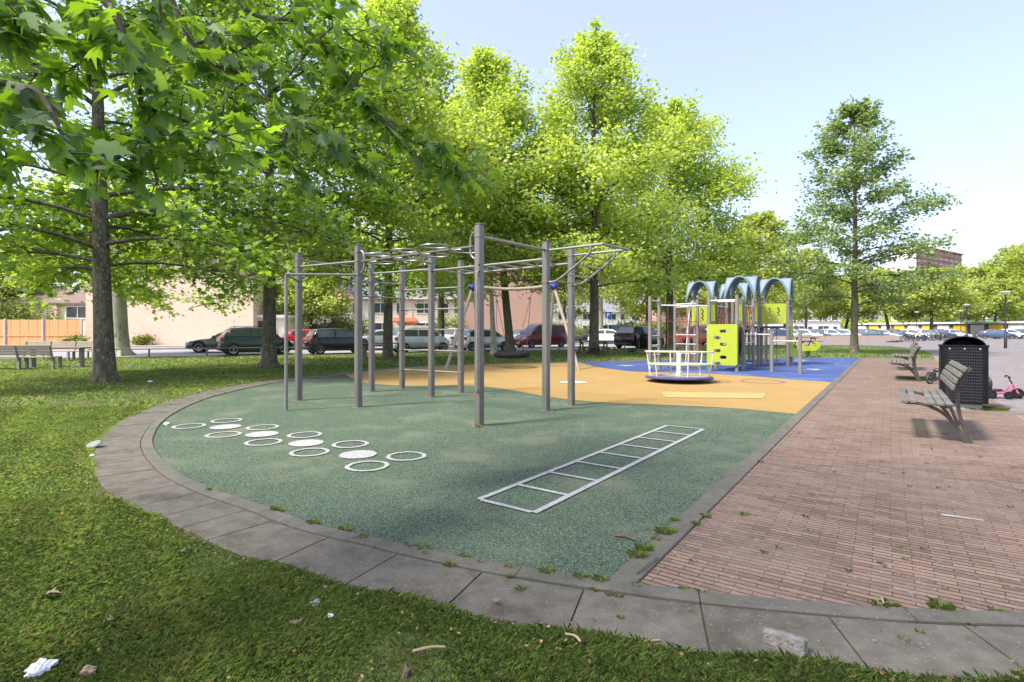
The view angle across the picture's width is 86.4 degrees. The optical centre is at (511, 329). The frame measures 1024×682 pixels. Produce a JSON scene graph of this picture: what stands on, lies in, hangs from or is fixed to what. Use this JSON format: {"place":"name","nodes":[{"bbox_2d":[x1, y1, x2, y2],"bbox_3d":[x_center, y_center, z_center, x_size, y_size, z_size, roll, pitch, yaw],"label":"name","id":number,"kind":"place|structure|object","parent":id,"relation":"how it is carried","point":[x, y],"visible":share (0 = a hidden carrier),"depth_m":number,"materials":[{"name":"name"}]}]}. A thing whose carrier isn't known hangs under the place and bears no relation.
{"place":"outdoors","nodes":[
{"label":"outdoors","id":0,"kind":"place"},
{"bbox_2d":[0,318,82,344],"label":"wooden fence","id":1,"kind":"object","parent":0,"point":[16,332],"visible":0.63,"depth_m":42.88,"materials":[{"name":"brown wood"}]},
{"bbox_2d":[0,340,583,347],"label":"pavement","id":2,"kind":"structure","parent":0,"point":[150,346],"depth_m":43.35,"materials":[{"name":"grey concrete"}]},
{"bbox_2d":[0,335,996,357],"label":"road","id":3,"kind":"structure","parent":0,"point":[168,352],"depth_m":35.22,"materials":[{"name":"grey asphalt"}]},
{"bbox_2d":[185,332,259,352],"bbox_3d":[-17.790,0.740,34.500,4.840,1.416,2.210,0,0,-20],"label":"parked car","id":4,"kind":"object","parent":3,"relation":"on","point":[206,343],"visible":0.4,"depth_m":33.17,"materials":[{"name":"grey paint"}]},
{"bbox_2d":[216,326,293,355],"bbox_3d":[-14.650,0.636,31.200,3.890,1.623,2.080,0,0,-36],"label":"parked car","id":5,"kind":"object","parent":3,"relation":"on","point":[239,337],"visible":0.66,"depth_m":30.17,"materials":[{"name":"grey paint"}]},
{"bbox_2d":[281,329,311,349],"bbox_3d":[-14.515,0.715,39.000,4.040,1.466,2.080,0,0,-34],"label":"parked car","id":6,"kind":"object","parent":3,"relation":"on","point":[291,334],"visible":0.03,"depth_m":37.75,"materials":[{"name":"red paint"}]},
{"bbox_2d":[302,328,367,354],"bbox_3d":[-10.368,0.695,32.400,3.720,1.506,1.980,0,0,-36],"label":"parked car","id":7,"kind":"object","parent":3,"relation":"on","point":[320,341],"visible":0.63,"depth_m":31.48,"materials":[{"name":"black paint"}]},
{"bbox_2d":[362,329,382,345],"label":"parked car","id":8,"kind":"object","parent":3,"relation":"on","point":[378,336],"visible":0.04,"depth_m":40.15,"materials":[{"name":"grey paint"}]},
{"bbox_2d":[393,326,449,352],"bbox_3d":[-5.965,0.640,35.000,3.790,1.616,2.020,0,0,-32],"label":"parked car","id":9,"kind":"object","parent":3,"relation":"on","point":[416,337],"visible":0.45,"depth_m":34.18,"materials":[{"name":"grey paint"}]},
{"bbox_2d":[444,328,465,347],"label":"parked car","id":10,"kind":"object","parent":3,"relation":"on","point":[449,335],"visible":0.07,"depth_m":42.37,"materials":[{"name":"white paint"}]},
{"bbox_2d":[456,329,505,350],"bbox_3d":[-1.946,0.705,37.300,3.540,1.486,1.990,0,0,-28],"label":"parked car","id":11,"kind":"object","parent":3,"relation":"on","point":[469,336],"visible":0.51,"depth_m":36.51,"materials":[{"name":"grey paint"}]},
{"bbox_2d":[514,324,566,347],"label":"parked car","id":12,"kind":"object","parent":3,"relation":"on","point":[558,335],"visible":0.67,"depth_m":42.74,"materials":[{"name":"red paint"}]},
{"bbox_2d":[588,329,616,341],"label":"parked car","id":13,"kind":"object","parent":3,"relation":"on","point":[605,334],"visible":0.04,"depth_m":55.31,"materials":[{"name":"white paint"}]},
{"bbox_2d":[613,325,664,348],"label":"parked car","id":14,"kind":"object","parent":3,"relation":"on","point":[628,336],"visible":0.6,"depth_m":40.10,"materials":[{"name":"black paint"}]},
{"bbox_2d":[677,327,719,344],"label":"parked car","id":15,"kind":"object","parent":3,"relation":"on","point":[703,334],"visible":0.34,"depth_m":48.15,"materials":[{"name":"orange paint"}]},
{"bbox_2d":[858,329,888,334],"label":"parked car","id":16,"kind":"object","parent":3,"relation":"on","point":[869,331],"visible":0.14,"depth_m":67.48,"materials":[{"name":"blue paint"}]},
{"bbox_2d":[0,340,1023,681],"bbox_3d":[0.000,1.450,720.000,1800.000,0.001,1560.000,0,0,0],"label":"ground","id":17,"kind":"structure","parent":0,"point":[214,386],"depth_m":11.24,"materials":[{"name":"green plant"}]},
{"bbox_2d":[0,251,58,299],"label":"plane tree","id":18,"kind":"object","parent":17,"relation":"on","point":[16,284],"visible":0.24,"depth_m":49.50,"materials":[{"name":"green plant"}]},
{"bbox_2d":[0,345,61,369],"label":"long bench","id":19,"kind":"object","parent":17,"relation":"on","point":[16,351],"visible":0.86,"depth_m":19.39,"materials":[{"name":"grey wood"}]},
{"bbox_2d":[0,288,70,319],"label":"garden shrub","id":20,"kind":"object","parent":17,"relation":"on","point":[10,313],"visible":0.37,"depth_m":46.71,"materials":[{"name":"green plant"}]},
{"bbox_2d":[23,658,58,678],"bbox_3d":[-1.968,1.414,2.275,0.088,0.063,0.118,0,0,16],"label":"crumpled paper","id":21,"kind":"object","parent":17,"relation":"on","point":[39,667],"visible":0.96,"depth_m":2.26,"materials":[{"name":"white paper"}]},
{"bbox_2d":[0,288,85,338],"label":"terraced house","id":22,"kind":"structure","parent":17,"relation":"on","point":[74,308],"depth_m":48.58,"materials":[{"name":"white"}]},
{"bbox_2d":[65,306,85,318],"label":"window","id":23,"kind":"structure","parent":22,"relation":"in","point":[75,312],"depth_m":48.56,"materials":[{"name":"white"}]},
{"bbox_2d":[16,341,92,360],"bbox_3d":[-20.759,1.005,25.034,3.400,0.889,0.594,0,0,-3],"label":"long bench","id":24,"kind":"object","parent":17,"relation":"on","point":[71,344],"visible":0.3,"depth_m":25.20,"materials":[{"name":"grey wood"}]},
{"bbox_2d":[21,347,91,367],"bbox_3d":[-17.252,1.067,20.601,2.200,0.765,0.630,0,0,-3],"label":"park table","id":25,"kind":"object","parent":17,"relation":"on","point":[81,358],"visible":0.66,"depth_m":20.55,"materials":[{"name":"grey wood"}]},
{"bbox_2d":[79,665,97,677],"bbox_3d":[-1.759,1.420,2.267,0.061,0.037,0.069,0,0,-24],"label":"dead leaf","id":26,"kind":"object","parent":17,"relation":"on","point":[87,669],"visible":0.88,"depth_m":2.25,"materials":[{"name":"brown plant"}]},
{"bbox_2d":[25,174,192,355],"bbox_3d":[-21.857,-3.223,29.560,10.951,9.552,9.328,0,0,0],"label":"plane tree","id":27,"kind":"object","parent":17,"relation":"on","point":[121,328],"visible":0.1,"depth_m":29.39,"materials":[{"name":"green plant"}]},
{"bbox_2d":[129,333,159,344],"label":"garden shrub","id":28,"kind":"object","parent":17,"relation":"on","point":[141,340],"visible":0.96,"depth_m":44.77,"materials":[{"name":"green plant"}]},
{"bbox_2d":[79,244,290,344],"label":"brick house","id":29,"kind":"structure","parent":17,"relation":"on","point":[197,324],"depth_m":45.66,"materials":[{"name":"cream brick"},{"name":"glass"}]},
{"bbox_2d":[0,0,412,382],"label":"plane tree","id":30,"kind":"object","parent":17,"relation":"on","point":[101,272],"visible":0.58,"depth_m":15.38,"materials":[{"name":"green plant"}]},
{"bbox_2d":[0,0,503,227],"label":"plane tree","id":31,"kind":"object","parent":17,"relation":"on","point":[71,152],"visible":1,"depth_m":3.37,"materials":[{"name":"green plant"}]},
{"bbox_2d":[20,0,489,367],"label":"plane tree","id":32,"kind":"object","parent":17,"relation":"on","point":[330,106],"visible":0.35,"depth_m":20.41,"materials":[{"name":"green plant"}]},
{"bbox_2d":[257,315,303,336],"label":"garage shed","id":33,"kind":"structure","parent":17,"relation":"on","point":[280,325],"depth_m":47.08,"materials":[{"name":"white"}]},
{"bbox_2d":[258,263,353,328],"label":"plane tree","id":34,"kind":"object","parent":17,"relation":"on","point":[322,304],"visible":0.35,"depth_m":49.83,"materials":[{"name":"green plant"}]},
{"bbox_2d":[311,314,367,333],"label":"garden shrub","id":35,"kind":"object","parent":17,"relation":"on","point":[347,324],"visible":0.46,"depth_m":51.84,"materials":[{"name":"green plant"}]},
{"bbox_2d":[87,343,624,357],"bbox_3d":[-6.604,1.237,33.309,31.763,0.466,0.420,0,0,-22],"label":"rail","id":36,"kind":"object","parent":17,"relation":"on","point":[312,351],"visible":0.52,"depth_m":30.18,"materials":[{"name":"metal"}]},
{"bbox_2d":[294,276,456,333],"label":"terraced house","id":37,"kind":"structure","parent":17,"relation":"on","point":[416,317],"depth_m":68.57,"materials":[{"name":"white"}]},
{"bbox_2d":[362,343,406,358],"bbox_3d":[-6.408,1.079,26.895,2.300,0.798,1.645,0,0,-20],"label":"picnic table","id":38,"kind":"object","parent":17,"relation":"on","point":[364,350],"visible":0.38,"depth_m":26.56,"materials":[{"name":"grey wood"}]},
{"bbox_2d":[253,0,531,359],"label":"plane tree","id":39,"kind":"object","parent":17,"relation":"on","point":[405,8],"visible":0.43,"depth_m":24.26,"materials":[{"name":"green plant"}]},
{"bbox_2d":[328,88,531,349],"bbox_3d":[-5.255,-7.222,36.716,13.986,17.507,14.130,0,0,0],"label":"plane tree","id":40,"kind":"object","parent":17,"relation":"on","point":[441,314],"visible":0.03,"depth_m":36.32,"materials":[{"name":"green plant"}]},
{"bbox_2d":[435,311,468,330],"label":"garden shrub","id":41,"kind":"object","parent":17,"relation":"on","point":[446,322],"visible":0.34,"depth_m":55.82,"materials":[{"name":"green plant"}]},
{"bbox_2d":[440,195,536,354],"bbox_3d":[-1.413,-2.949,31.104,5.863,8.996,6.050,0,0,22],"label":"plane tree","id":42,"kind":"object","parent":17,"relation":"on","point":[493,342],"visible":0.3,"depth_m":30.72,"materials":[{"name":"green plant"}]},
{"bbox_2d":[153,364,823,578],"bbox_3d":[3.406,1.440,19.019,13.480,0.001,30.207,0,0,35],"label":"green rubber surface","id":43,"kind":"object","parent":17,"relation":"on","point":[522,436],"visible":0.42,"depth_m":5.89,"materials":[{"name":"green rubber"}]},
{"bbox_2d":[245,431,278,436],"bbox_3d":[-3.409,1.430,7.444,0.425,0.001,0.425,0,0,0],"label":"spot marking","id":44,"kind":"object","parent":43,"relation":"on","point":[261,434],"visible":1,"depth_m":7.47,"materials":[{"name":"white paint"}]},
{"bbox_2d":[288,439,323,445],"bbox_3d":[-2.591,1.430,6.862,0.421,0.001,0.422,0,0,0],"label":"spot marking","id":45,"kind":"object","parent":43,"relation":"on","point":[309,442],"visible":1,"depth_m":6.88,"materials":[{"name":"white paint"}]},
{"bbox_2d":[339,450,376,458],"bbox_3d":[-1.759,1.430,6.234,0.418,0.001,0.419,0,0,0],"label":"spot marking","id":46,"kind":"object","parent":43,"relation":"on","point":[358,454],"visible":1,"depth_m":6.22,"materials":[{"name":"white paint"}]},
{"bbox_2d":[345,460,388,470],"bbox_3d":[-1.517,1.430,5.711,0.452,0.001,0.460,0,0,0],"label":"ring marking","id":47,"kind":"object","parent":43,"relation":"on","point":[347,467],"visible":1,"depth_m":5.70,"materials":[{"name":"white paint"}]},
{"bbox_2d":[284,223,629,426],"bbox_3d":[-1.260,-0.011,10.147,6.248,3.121,3.948,0,0,34],"label":"calisthenics frame","id":48,"kind":"object","parent":43,"relation":"on","point":[478,258],"visible":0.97,"depth_m":10.03,"materials":[{"name":"metal"}]},
{"bbox_2d":[477,425,704,512],"bbox_3d":[1.229,1.430,6.198,0.622,0.001,4.437,0,0,36],"label":"ladder marking","id":49,"kind":"object","parent":43,"relation":"on","point":[566,496],"visible":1,"depth_m":5.40,"materials":[{"name":"white paint"}]},
{"bbox_2d":[346,362,837,413],"bbox_3d":[1.694,1.436,15.756,10.673,0.001,14.552,0,0,-33],"label":"yellow rubber surface","id":50,"kind":"object","parent":43,"relation":"on","point":[607,385],"visible":0.83,"depth_m":14.14,"materials":[{"name":"yellow rubber"}]},
{"bbox_2d":[445,283,579,369],"bbox_3d":[0.064,-0.118,20.367,4.882,3.244,2.008,0,0,4],"label":"swing frame","id":51,"kind":"object","parent":50,"relation":"on","point":[553,286],"visible":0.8,"depth_m":20.26,"materials":[{"name":"beige wood"}]},
{"bbox_2d":[494,289,532,357],"bbox_3d":[0.000,-0.229,20.300,1.326,2.568,1.326,0,0,32],"label":"nest swing","id":52,"kind":"object","parent":51,"relation":"hanging from","point":[512,354],"visible":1,"depth_m":19.93,"materials":[{"name":"black fabric"}]},
{"bbox_2d":[645,350,714,381],"bbox_3d":[4.583,1.035,14.968,1.842,0.871,1.842,1,-2,-17],"label":"merry go round","id":53,"kind":"object","parent":50,"relation":"on","point":[678,376],"visible":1,"depth_m":14.54,"materials":[{"name":"white metal"}]},
{"bbox_2d":[661,392,764,397],"bbox_3d":[4.445,1.428,11.796,2.328,0.001,1.034,0,0,7],"label":"hopscotch marking","id":54,"kind":"object","parent":50,"relation":"on","point":[710,395],"visible":1,"depth_m":11.73,"materials":[{"name":"beige paint"}]},
{"bbox_2d":[580,357,858,382],"bbox_3d":[9.084,1.432,23.873,9.875,0.001,15.647,0,0,34],"label":"blue rubber surface","id":55,"kind":"object","parent":43,"relation":"on","point":[833,369],"visible":0.84,"depth_m":19.84,"materials":[{"name":"blue rubber"}]},
{"bbox_2d":[648,276,801,373],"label":"play tower","id":56,"kind":"structure","parent":55,"relation":"on","point":[748,318],"depth_m":20.75,"materials":[{"name":"yellow metal"}]},
{"bbox_2d":[378,43,616,350],"bbox_3d":[-0.676,-7.653,32.478,14.526,18.444,14.559,0,0,0],"label":"plane tree","id":57,"kind":"object","parent":17,"relation":"on","point":[485,75],"visible":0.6,"depth_m":30.49,"materials":[{"name":"green plant"}]},
{"bbox_2d":[464,270,541,336],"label":"brick house","id":58,"kind":"structure","parent":17,"relation":"on","point":[519,303],"depth_m":58.09,"materials":[{"name":"orange brick"}]},
{"bbox_2d":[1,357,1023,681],"bbox_3d":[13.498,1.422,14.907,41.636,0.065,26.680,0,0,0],"label":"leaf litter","id":59,"kind":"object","parent":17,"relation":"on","point":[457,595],"visible":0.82,"depth_m":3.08,"materials":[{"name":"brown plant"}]},
{"bbox_2d":[523,228,604,318],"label":"plane tree","id":60,"kind":"object","parent":17,"relation":"on","point":[563,300],"visible":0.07,"depth_m":79.74,"materials":[{"name":"green plant"}]},
{"bbox_2d":[553,317,588,340],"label":"garden shrub","id":61,"kind":"object","parent":17,"relation":"on","point":[578,333],"visible":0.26,"depth_m":58.08,"materials":[{"name":"green plant"}]},
{"bbox_2d":[141,357,1023,626],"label":"kerb","id":62,"kind":"structure","parent":17,"relation":"on","point":[158,463],"depth_m":3.04,"materials":[{"name":"grey concrete"}]},
{"bbox_2d":[465,15,721,353],"bbox_3d":[4.782,-7.882,31.127,13.008,18.830,14.301,0,0,44],"label":"plane tree","id":63,"kind":"object","parent":17,"relation":"on","point":[599,57],"visible":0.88,"depth_m":29.59,"materials":[{"name":"green plant"}]},
{"bbox_2d":[575,341,614,355],"bbox_3d":[4.535,1.079,30.318,2.000,0.798,1.645,0,0,-7],"label":"picnic table","id":64,"kind":"object","parent":17,"relation":"on","point":[583,347],"visible":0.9,"depth_m":30.03,"materials":[{"name":"wood"}]},
{"bbox_2d":[551,216,640,342],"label":"plane tree","id":65,"kind":"object","parent":17,"relation":"on","point":[602,291],"visible":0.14,"depth_m":57.31,"materials":[{"name":"green plant"}]},
{"bbox_2d":[550,298,643,329],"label":"terraced house","id":66,"kind":"structure","parent":17,"relation":"on","point":[557,315],"depth_m":118.09,"materials":[{"name":"white paint"}]},
{"bbox_2d":[582,317,664,331],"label":"garden shrub","id":67,"kind":"object","parent":17,"relation":"on","point":[627,323],"visible":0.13,"depth_m":75.00,"materials":[{"name":"green plant"}]},
{"bbox_2d":[639,333,647,348],"bbox_3d":[9.486,0.860,39.232,0.624,1.180,0.631,0,0,-23],"label":"litter bin","id":68,"kind":"object","parent":17,"relation":"on","point":[643,340],"visible":0.89,"depth_m":38.98,"materials":[{"name":"black plastic"}]},
{"bbox_2d":[589,256,703,324],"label":"plane tree","id":69,"kind":"object","parent":17,"relation":"on","point":[634,312],"visible":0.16,"depth_m":73.98,"materials":[{"name":"green plant"}]},
{"bbox_2d":[630,317,691,336],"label":"garden shrub","id":70,"kind":"object","parent":17,"relation":"on","point":[663,328],"visible":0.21,"depth_m":69.49,"materials":[{"name":"green plant"}]},
{"bbox_2d":[579,89,777,348],"bbox_3d":[11.762,-7.837,41.737,16.348,18.745,15.779,0,0,0],"label":"plane tree","id":71,"kind":"object","parent":17,"relation":"on","point":[680,127],"visible":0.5,"depth_m":38.63,"materials":[{"name":"green plant"}]},
{"bbox_2d":[454,311,922,328],"bbox_3d":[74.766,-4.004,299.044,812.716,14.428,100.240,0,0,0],"label":"distant wood","id":72,"kind":"object","parent":17,"relation":"on","point":[842,323],"visible":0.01,"depth_m":276.68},
{"bbox_2d":[640,298,740,336],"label":"brick house","id":73,"kind":"structure","parent":17,"relation":"on","point":[684,324],"depth_m":96.07,"materials":[{"name":"brown brick"}]},
{"bbox_2d":[663,261,747,319],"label":"plane tree","id":74,"kind":"object","parent":17,"relation":"on","point":[704,294],"visible":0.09,"depth_m":81.57,"materials":[{"name":"green plant"}]},
{"bbox_2d":[609,357,862,582],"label":"side kerb","id":75,"kind":"structure","parent":17,"relation":"on","point":[713,497],"depth_m":4.52,"materials":[{"name":"grey concrete"}]},
{"bbox_2d":[708,210,818,335],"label":"plane tree","id":76,"kind":"object","parent":17,"relation":"on","point":[761,219],"visible":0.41,"depth_m":79.01,"materials":[{"name":"green plant"}]},
{"bbox_2d":[635,344,931,357],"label":"lawn grass","id":77,"kind":"structure","parent":17,"relation":"on","point":[836,349],"depth_m":35.98,"materials":[{"name":"green plant"}]},
{"bbox_2d":[756,280,810,328],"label":"plane tree","id":78,"kind":"object","parent":17,"relation":"on","point":[771,301],"visible":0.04,"depth_m":117.26,"materials":[{"name":"green plant"}]},
{"bbox_2d":[747,315,841,333],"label":"terraced house","id":79,"kind":"structure","parent":17,"relation":"on","point":[822,324],"depth_m":133.29,"materials":[{"name":"white"}]},
{"bbox_2d":[796,341,820,356],"bbox_3d":[15.089,1.027,27.788,1.100,0.834,0.640,0,0,20],"label":"spring rocker","id":80,"kind":"object","parent":17,"relation":"on","point":[815,345],"visible":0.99,"depth_m":27.59,"materials":[{"name":"yellow plastic"}]},
{"bbox_2d":[774,247,844,328],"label":"plane tree","id":81,"kind":"object","parent":17,"relation":"on","point":[821,305],"visible":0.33,"depth_m":98.65,"materials":[{"name":"green plant"}]},
{"bbox_2d":[797,274,883,328],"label":"plane tree","id":82,"kind":"object","parent":17,"relation":"on","point":[827,313],"visible":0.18,"depth_m":104.20,"materials":[{"name":"green plant"}]},
{"bbox_2d":[754,93,970,353],"bbox_3d":[19.869,-6.066,31.973,11.208,15.193,9.820,0,0,0],"label":"plane tree","id":83,"kind":"object","parent":17,"relation":"on","point":[863,116],"visible":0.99,"depth_m":31.31,"materials":[{"name":"green plant"}]},
{"bbox_2d":[832,268,932,328],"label":"plane tree","id":84,"kind":"object","parent":17,"relation":"on","point":[901,311],"visible":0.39,"depth_m":94.25,"materials":[{"name":"green plant"}]},
{"bbox_2d":[892,246,963,321],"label":"apartment block","id":85,"kind":"structure","parent":17,"relation":"on","point":[945,260],"depth_m":304.31,"materials":[{"name":"brown"}]},
{"bbox_2d":[858,321,1023,336],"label":"garage row","id":86,"kind":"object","parent":17,"relation":"on","point":[973,328],"visible":0.35,"depth_m":101.91,"materials":[{"name":"grey"}]},
{"bbox_2d":[887,263,995,328],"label":"plane tree","id":87,"kind":"object","parent":17,"relation":"on","point":[950,294],"visible":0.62,"depth_m":90.85,"materials":[{"name":"green plant"}]},
{"bbox_2d":[922,315,1023,321],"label":"shop building","id":88,"kind":"structure","parent":17,"relation":"on","point":[950,320],"depth_m":143.79,"materials":[{"name":"yellow"}]},
{"bbox_2d":[934,265,1023,321],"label":"plane tree","id":89,"kind":"object","parent":17,"relation":"on","point":[985,274],"visible":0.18,"depth_m":114.80,"materials":[{"name":"green plant"}]},
{"bbox_2d":[954,277,1023,322],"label":"plane tree","id":90,"kind":"object","parent":17,"relation":"on","point":[1015,303],"visible":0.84,"depth_m":94.11,"materials":[{"name":"green plant"}]},
{"bbox_2d":[971,244,1023,320],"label":"plane tree","id":91,"kind":"object","parent":17,"relation":"on","point":[1004,250],"visible":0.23,"depth_m":129.34,"materials":[{"name":"green plant"}]},
{"bbox_2d":[991,243,1023,318],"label":"plane tree","id":92,"kind":"object","parent":17,"relation":"on","point":[1015,260],"visible":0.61,"depth_m":112.99,"materials":[{"name":"green plant"}]},
{"bbox_2d":[0,0,1023,320],"label":"sky","id":93,"kind":"structure","parent":0,"point":[950,73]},
{"bbox_2d":[91,357,1023,681],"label":"slab path","id":94,"kind":"structure","parent":0,"point":[125,469],"depth_m":2.87,"materials":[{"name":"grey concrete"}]},
{"bbox_2d":[202,376,1023,671],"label":"weeds","id":95,"kind":"object","parent":94,"relation":"on","point":[932,603],"visible":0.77,"depth_m":3.42,"materials":[{"name":"green plant"}]},
{"bbox_2d":[762,627,807,656],"bbox_3d":[1.223,1.403,2.450,0.185,0.072,0.078,0,0,36],"label":"stone block","id":96,"kind":"object","parent":94,"relation":"on","point":[772,638],"depth_m":2.43,"materials":[{"name":"white stone"}]},
{"bbox_2d":[664,335,922,344],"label":"bank","id":97,"kind":"structure","parent":0,"point":[846,339],"depth_m":58.34,"materials":[{"name":"grey concrete"}]},
{"bbox_2d":[640,358,1023,611],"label":"brick paving","id":98,"kind":"structure","parent":0,"point":[861,411],"depth_m":4.26,"materials":[{"name":"brown brick"}]},
{"bbox_2d":[889,345,921,381],"bbox_3d":[11.398,0.974,15.828,0.750,1.009,1.950,0,0,35],"label":"park bench","id":99,"kind":"object","parent":98,"relation":"on","point":[905,362],"visible":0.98,"depth_m":15.18,"materials":[{"name":"grey wood"}]},
{"bbox_2d":[925,367,938,383],"bbox_3d":[11.205,1.225,14.376,0.808,0.447,0.272,0,0,-14],"label":"kids bike","id":100,"kind":"object","parent":98,"relation":"on","point":[933,377],"visible":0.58,"depth_m":14.31,"materials":[{"name":"grey metal"}]},
{"bbox_2d":[899,360,972,443],"bbox_3d":[5.934,0.974,7.696,0.750,1.009,1.950,0,0,35],"label":"park bench","id":101,"kind":"object","parent":98,"relation":"on","point":[935,399],"visible":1,"depth_m":7.12,"materials":[{"name":"grey wood"}]},
{"bbox_2d":[899,423,983,432],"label":"worn turf","id":102,"kind":"structure","parent":98,"relation":"on","point":[938,428],"depth_m":7.89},
{"bbox_2d":[910,406,1023,413],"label":"worn turf","id":103,"kind":"structure","parent":98,"relation":"on","point":[1007,412],"depth_m":9.52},
{"bbox_2d":[938,336,989,409],"bbox_3d":[8.255,0.798,9.982,0.694,1.343,0.652,0,0,35],"label":"litter bin","id":104,"kind":"object","parent":103,"relation":"on","point":[968,351],"visible":0.77,"depth_m":9.71,"materials":[{"name":"metal"}]},
{"bbox_2d":[767,338,1023,419],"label":"plaza","id":105,"kind":"structure","parent":0,"point":[1008,360],"depth_m":25.96,"materials":[{"name":"grey concrete"}]},
{"bbox_2d":[978,329,1017,338],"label":"parked car","id":106,"kind":"object","parent":105,"relation":"on","point":[991,333],"visible":0.98,"depth_m":79.59,"materials":[{"name":"blue paint"}]},
{"bbox_2d":[999,291,1011,347],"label":"street lamp","id":107,"kind":"object","parent":105,"relation":"on","point":[1005,324],"visible":0.99,"depth_m":41.03,"materials":[{"name":"black metal"}]},
{"bbox_2d":[989,375,1023,399],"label":"bike","id":108,"kind":"object","parent":105,"relation":"on","point":[1016,393],"visible":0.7,"depth_m":11.31,"materials":[{"name":"pink metal"}]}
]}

